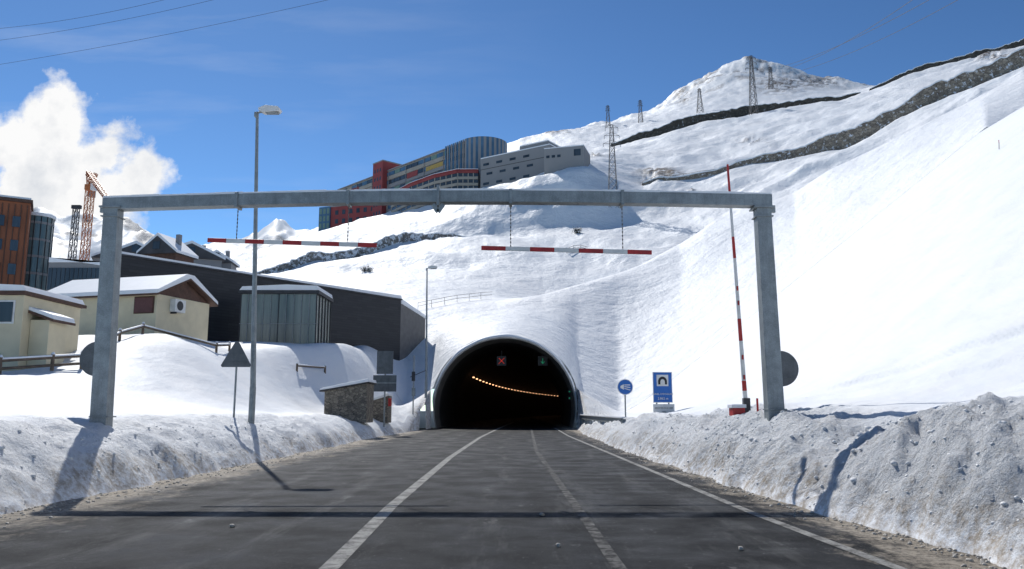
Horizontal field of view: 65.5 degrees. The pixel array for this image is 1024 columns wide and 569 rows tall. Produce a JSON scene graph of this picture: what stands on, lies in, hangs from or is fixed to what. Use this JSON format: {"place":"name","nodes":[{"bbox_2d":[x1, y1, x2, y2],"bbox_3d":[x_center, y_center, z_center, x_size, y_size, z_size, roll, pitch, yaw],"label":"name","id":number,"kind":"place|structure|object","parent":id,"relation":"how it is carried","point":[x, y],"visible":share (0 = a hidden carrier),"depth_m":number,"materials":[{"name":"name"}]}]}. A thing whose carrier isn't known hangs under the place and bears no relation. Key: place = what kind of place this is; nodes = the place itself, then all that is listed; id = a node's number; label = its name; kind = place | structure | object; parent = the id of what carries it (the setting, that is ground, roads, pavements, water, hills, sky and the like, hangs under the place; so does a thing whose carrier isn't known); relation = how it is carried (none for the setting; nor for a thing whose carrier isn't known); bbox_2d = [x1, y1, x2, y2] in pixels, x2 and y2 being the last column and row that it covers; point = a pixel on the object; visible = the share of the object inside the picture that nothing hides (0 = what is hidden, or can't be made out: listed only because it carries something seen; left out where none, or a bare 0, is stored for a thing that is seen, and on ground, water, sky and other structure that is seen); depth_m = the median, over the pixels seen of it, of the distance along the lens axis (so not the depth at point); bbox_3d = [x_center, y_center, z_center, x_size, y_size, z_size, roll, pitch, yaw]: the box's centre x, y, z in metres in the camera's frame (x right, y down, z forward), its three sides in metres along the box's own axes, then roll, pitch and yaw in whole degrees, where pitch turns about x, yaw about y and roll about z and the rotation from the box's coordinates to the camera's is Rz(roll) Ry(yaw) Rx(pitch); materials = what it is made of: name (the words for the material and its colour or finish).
{"place":"outdoors","nodes":[
{"label":"outdoors","id":0,"kind":"place"},
{"bbox_2d":[0,0,325,63],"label":"power lines","id":1,"kind":"object","parent":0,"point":[129,18],"visible":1,"depth_m":111.06,"materials":[{"name":"metal"}]},
{"bbox_2d":[34,207,575,388],"bbox_3d":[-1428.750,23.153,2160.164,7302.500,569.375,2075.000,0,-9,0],"label":"mountain range","id":2,"kind":"structure","parent":0,"point":[277,229],"depth_m":2115.89,"materials":[{"name":"white snow"}]},
{"bbox_2d":[0,415,1001,568],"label":"road","id":3,"kind":"structure","parent":0,"point":[484,502],"depth_m":11.04,"materials":[{"name":"grey asphalt"}]},
{"bbox_2d":[419,410,575,427],"bbox_3d":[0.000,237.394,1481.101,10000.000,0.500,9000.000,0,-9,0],"label":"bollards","id":4,"kind":"object","parent":3,"relation":"on","point":[422,418],"depth_m":304.02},
{"bbox_2d":[432,333,576,427],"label":"road tunnel","id":5,"kind":"structure","parent":3,"relation":"on","point":[475,382],"depth_m":91.93,"materials":[{"name":"black paint"}]},
{"bbox_2d":[497,351,570,399],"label":"lane signal","id":6,"kind":"object","parent":5,"relation":"attached to","point":[501,360],"visible":0.83,"depth_m":70.75,"materials":[{"name":"black paint"}]},
{"bbox_2d":[578,414,625,425],"bbox_3d":[5.441,8.990,51.225,0.240,1.165,24.101,0,-9,0],"label":"guardrail","id":7,"kind":"object","parent":3,"relation":"on","point":[601,418],"visible":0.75,"depth_m":49.21,"materials":[{"name":"metal"}]},
{"bbox_2d":[319,422,906,568],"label":"road markings","id":8,"kind":"object","parent":3,"relation":"on","point":[342,554],"visible":0.93,"depth_m":10.62,"materials":[{"name":"paint"}]},
{"bbox_2d":[0,106,1023,568],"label":"snow ground","id":9,"kind":"structure","parent":0,"point":[908,306],"depth_m":22.79,"materials":[{"name":"white snow"}]},
{"bbox_2d":[0,351,81,373],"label":"wooden fence","id":10,"kind":"object","parent":9,"relation":"on","point":[53,356],"visible":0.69,"depth_m":29.05,"materials":[{"name":"brown wood"}]},
{"bbox_2d":[0,284,86,370],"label":"yellow building","id":11,"kind":"structure","parent":9,"relation":"on","point":[34,321],"depth_m":30.54,"materials":[{"name":"white paint"}]},
{"bbox_2d":[48,274,217,340],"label":"yellow house","id":12,"kind":"structure","parent":9,"relation":"on","point":[180,303],"depth_m":43.49,"materials":[{"name":"white paint"}]},
{"bbox_2d":[117,322,230,352],"bbox_3d":[-17.081,2.989,39.104,2.181,2.300,12.188,-1,-9,9],"label":"wooden fence","id":13,"kind":"object","parent":9,"relation":"on","point":[216,344],"visible":0.72,"depth_m":40.13,"materials":[{"name":"brown wood"}]},
{"bbox_2d":[221,341,250,416],"bbox_3d":[-9.129,3.317,26.276,1.000,2.878,0.125,0,-9,0],"label":"traffic sign","id":14,"kind":"object","parent":9,"relation":"on","point":[236,356],"visible":0.81,"depth_m":26.36,"materials":[{"name":"metal"}]},
{"bbox_2d":[248,105,281,423],"bbox_3d":[-8.667,-0.550,27.419,0.916,11.703,0.320,0,-9,0],"label":"street lamp","id":15,"kind":"object","parent":9,"relation":"on","point":[269,110],"visible":0.95,"depth_m":27.27,"materials":[{"name":"metal"}]},
{"bbox_2d":[120,252,425,360],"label":"dark clad building","id":16,"kind":"structure","parent":9,"relation":"on","point":[378,321],"depth_m":70.12,"materials":[{"name":"metal"}]},
{"bbox_2d":[238,284,333,343],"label":"shed","id":17,"kind":"structure","parent":9,"relation":"on","point":[296,314],"depth_m":57.46,"materials":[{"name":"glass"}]},
{"bbox_2d":[296,362,325,373],"bbox_3d":[-12.909,5.495,51.265,0.166,0.873,3.342,-3,-9,19],"label":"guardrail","id":18,"kind":"object","parent":9,"relation":"on","point":[310,366],"visible":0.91,"depth_m":51.16,"materials":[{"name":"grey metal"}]},
{"bbox_2d":[319,379,376,422],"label":"stone shed","id":19,"kind":"structure","parent":9,"relation":"on","point":[352,401],"depth_m":43.53,"materials":[{"name":"stone"}]},
{"bbox_2d":[373,393,392,422],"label":"stone planter wall","id":20,"kind":"structure","parent":9,"relation":"on","point":[378,407],"depth_m":49.41,"materials":[{"name":"grey stone"}]},
{"bbox_2d":[373,351,396,426],"bbox_3d":[-7.758,6.539,48.538,1.420,4.963,0.170,0,-9,0],"label":"traffic sign","id":21,"kind":"object","parent":9,"relation":"on","point":[385,383],"visible":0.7,"depth_m":48.62,"materials":[{"name":"metal"}]},
{"bbox_2d":[411,356,425,414],"bbox_3d":[-7.039,7.692,59.452,1.170,4.763,0.250,0,-9,0],"label":"camera mast","id":22,"kind":"object","parent":9,"relation":"on","point":[413,380],"visible":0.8,"depth_m":59.43,"materials":[{"name":"metal"}]},
{"bbox_2d":[424,265,436,404],"bbox_3d":[-6.549,4.014,64.156,0.915,11.244,0.320,0,-9,0],"label":"street lamp","id":23,"kind":"object","parent":9,"relation":"on","point":[432,267],"visible":0.98,"depth_m":64.26,"materials":[{"name":"metal"}]},
{"bbox_2d":[89,185,786,426],"bbox_3d":[-1.721,0.965,18.070,15.652,6.520,0.480,0,-9,0],"label":"height limit gantry","id":24,"kind":"object","parent":9,"relation":"on","point":[760,206],"visible":0.99,"depth_m":18.36,"materials":[{"name":"metal"}]},
{"bbox_2d":[80,342,94,375],"bbox_3d":[-10.042,2.480,19.218,0.840,2.209,0.140,0,-9,0],"label":"traffic sign","id":25,"kind":"object","parent":24,"relation":"attached to","point":[86,358],"visible":0.37,"depth_m":19.28,"materials":[{"name":"metal"}]},
{"bbox_2d":[781,351,798,385],"bbox_3d":[6.492,2.537,19.209,0.860,1.871,0.140,0,-9,0],"label":"traffic sign","id":26,"kind":"object","parent":24,"relation":"attached to","point":[790,369],"visible":0.4,"depth_m":19.24,"materials":[{"name":"metal"}]},
{"bbox_2d":[0,400,1023,568],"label":"snow clods","id":27,"kind":"object","parent":9,"relation":"on","point":[853,480],"visible":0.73,"depth_m":13.14,"materials":[{"name":"white snow"}]},
{"bbox_2d":[617,379,632,416],"bbox_3d":[6.754,7.027,47.455,0.940,2.768,0.150,0,-9,0],"label":"traffic sign","id":28,"kind":"object","parent":9,"relation":"on","point":[624,387],"visible":0.94,"depth_m":47.52,"materials":[{"name":"metal"}]},
{"bbox_2d":[652,372,674,412],"bbox_3d":[7.511,5.649,39.620,1.089,2.580,0.168,0,-9,0],"label":"tunnel information sign","id":29,"kind":"object","parent":9,"relation":"on","point":[662,387],"visible":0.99,"depth_m":39.60,"materials":[{"name":"metal"}]},
{"bbox_2d":[726,164,758,415],"bbox_3d":[5.974,0.381,20.756,0.982,7.243,0.528,2,-9,-14],"label":"boom barrier","id":30,"kind":"object","parent":9,"relation":"on","point":[743,407],"visible":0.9,"depth_m":20.50,"materials":[{"name":"metal"}]},
{"bbox_2d":[0,0,1023,409],"label":"sky","id":31,"kind":"structure","parent":0,"point":[355,85],"materials":[{"name":"blue"}]},
{"bbox_2d":[233,46,1023,411],"bbox_3d":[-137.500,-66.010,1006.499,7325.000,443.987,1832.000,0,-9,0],"label":"snowy hillside","id":32,"kind":"structure","parent":0,"point":[601,326],"depth_m":139.64,"materials":[{"name":"white snow"}]},
{"bbox_2d":[0,195,33,284],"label":"rust clad building","id":33,"kind":"structure","parent":32,"relation":"on","point":[15,216],"depth_m":96.33,"materials":[{"name":"brown metal"}]},
{"bbox_2d":[25,212,55,290],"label":"round glass building","id":34,"kind":"structure","parent":32,"relation":"on","point":[40,243],"depth_m":101.73,"materials":[{"name":"glass"}]},
{"bbox_2d":[47,257,99,290],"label":"glass office block","id":35,"kind":"structure","parent":32,"relation":"on","point":[61,271],"depth_m":79.10,"materials":[{"name":"blue glass"}]},
{"bbox_2d":[68,205,81,258],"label":"floodlight mast","id":36,"kind":"object","parent":32,"relation":"on","point":[76,207],"visible":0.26,"depth_m":90.05,"materials":[{"name":"metal"}]},
{"bbox_2d":[79,170,108,259],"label":"tower crane","id":37,"kind":"object","parent":32,"relation":"on","point":[91,185],"visible":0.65,"depth_m":143.25,"materials":[{"name":"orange metal"}]},
{"bbox_2d":[91,251,100,260],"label":"mountain house","id":38,"kind":"structure","parent":32,"relation":"on","point":[95,256],"depth_m":120.87,"materials":[{"name":"stone"}]},
{"bbox_2d":[122,241,143,253],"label":"mountain house","id":39,"kind":"structure","parent":32,"relation":"on","point":[133,247],"depth_m":101.33,"materials":[{"name":"stone"}]},
{"bbox_2d":[136,233,198,262],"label":"mountain house","id":40,"kind":"structure","parent":32,"relation":"on","point":[159,245],"depth_m":93.59,"materials":[{"name":"stone"}]},
{"bbox_2d":[184,241,225,267],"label":"mountain house","id":41,"kind":"structure","parent":32,"relation":"on","point":[208,257],"depth_m":107.50,"materials":[{"name":"stone"}]},
{"bbox_2d":[214,249,239,269],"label":"mountain house","id":42,"kind":"structure","parent":32,"relation":"on","point":[228,263],"depth_m":113.93,"materials":[{"name":"stone"}]},
{"bbox_2d":[257,232,465,273],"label":"stone retaining wall","id":43,"kind":"structure","parent":32,"relation":"on","point":[356,252],"depth_m":165.27,"materials":[{"name":"grey stone"}]},
{"bbox_2d":[361,265,373,271],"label":"shrub","id":44,"kind":"object","parent":32,"relation":"on","point":[368,269],"visible":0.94,"depth_m":139.85,"materials":[{"name":"grey plant"}]},
{"bbox_2d":[318,136,506,231],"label":"hotel building","id":45,"kind":"structure","parent":32,"relation":"on","point":[457,165],"depth_m":252.05,"materials":[{"name":"glass"}]},
{"bbox_2d":[418,292,484,306],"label":"metal railing","id":46,"kind":"object","parent":32,"relation":"on","point":[450,299],"visible":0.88,"depth_m":96.98,"materials":[{"name":"metal"}]},
{"bbox_2d":[480,140,589,187],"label":"grey apartment building","id":47,"kind":"structure","parent":32,"relation":"on","point":[535,159],"depth_m":222.79,"materials":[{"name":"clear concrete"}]},
{"bbox_2d":[572,226,582,233],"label":"shrub","id":48,"kind":"object","parent":32,"relation":"on","point":[576,230],"visible":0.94,"depth_m":177.65,"materials":[{"name":"grey plant"}]},
{"bbox_2d":[605,105,609,126],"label":"electricity pylon","id":49,"kind":"object","parent":32,"relation":"on","point":[608,109],"visible":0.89,"depth_m":544.32,"materials":[{"name":"metal"}]},
{"bbox_2d":[603,124,620,207],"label":"electricity pylon","id":50,"kind":"object","parent":32,"relation":"on","point":[614,158],"visible":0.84,"depth_m":193.17,"materials":[{"name":"metal"}]},
{"bbox_2d":[638,100,642,122],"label":"electricity pylon","id":51,"kind":"object","parent":32,"relation":"on","point":[640,104],"visible":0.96,"depth_m":545.22,"materials":[{"name":"metal"}]},
{"bbox_2d":[696,88,703,112],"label":"electricity pylon","id":52,"kind":"object","parent":32,"relation":"on","point":[698,97],"visible":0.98,"depth_m":525.09,"materials":[{"name":"metal"}]},
{"bbox_2d":[611,92,859,146],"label":"stone retaining wall","id":53,"kind":"structure","parent":32,"relation":"on","point":[740,111],"depth_m":357.22,"materials":[{"name":"grey stone"}]},
{"bbox_2d":[745,55,758,114],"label":"electricity pylon","id":54,"kind":"object","parent":32,"relation":"on","point":[750,57],"visible":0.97,"depth_m":349.99,"materials":[{"name":"metal"}]},
{"bbox_2d":[768,67,773,88],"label":"electricity pylon","id":55,"kind":"object","parent":32,"relation":"on","point":[769,83],"visible":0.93,"depth_m":675.65,"materials":[{"name":"metal"}]},
{"bbox_2d":[642,47,1023,185],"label":"stone retaining wall","id":56,"kind":"structure","parent":32,"relation":"on","point":[938,90],"depth_m":183.19,"materials":[{"name":"grey stone"}]},
{"bbox_2d":[782,0,956,69],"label":"power lines","id":57,"kind":"object","parent":32,"relation":"on","point":[868,31],"visible":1,"depth_m":246.06,"materials":[{"name":"metal"}]},
{"bbox_2d":[869,38,1023,90],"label":"stone retaining wall","id":58,"kind":"structure","parent":32,"relation":"on","point":[976,53],"depth_m":326.56,"materials":[{"name":"grey stone"}]}
]}

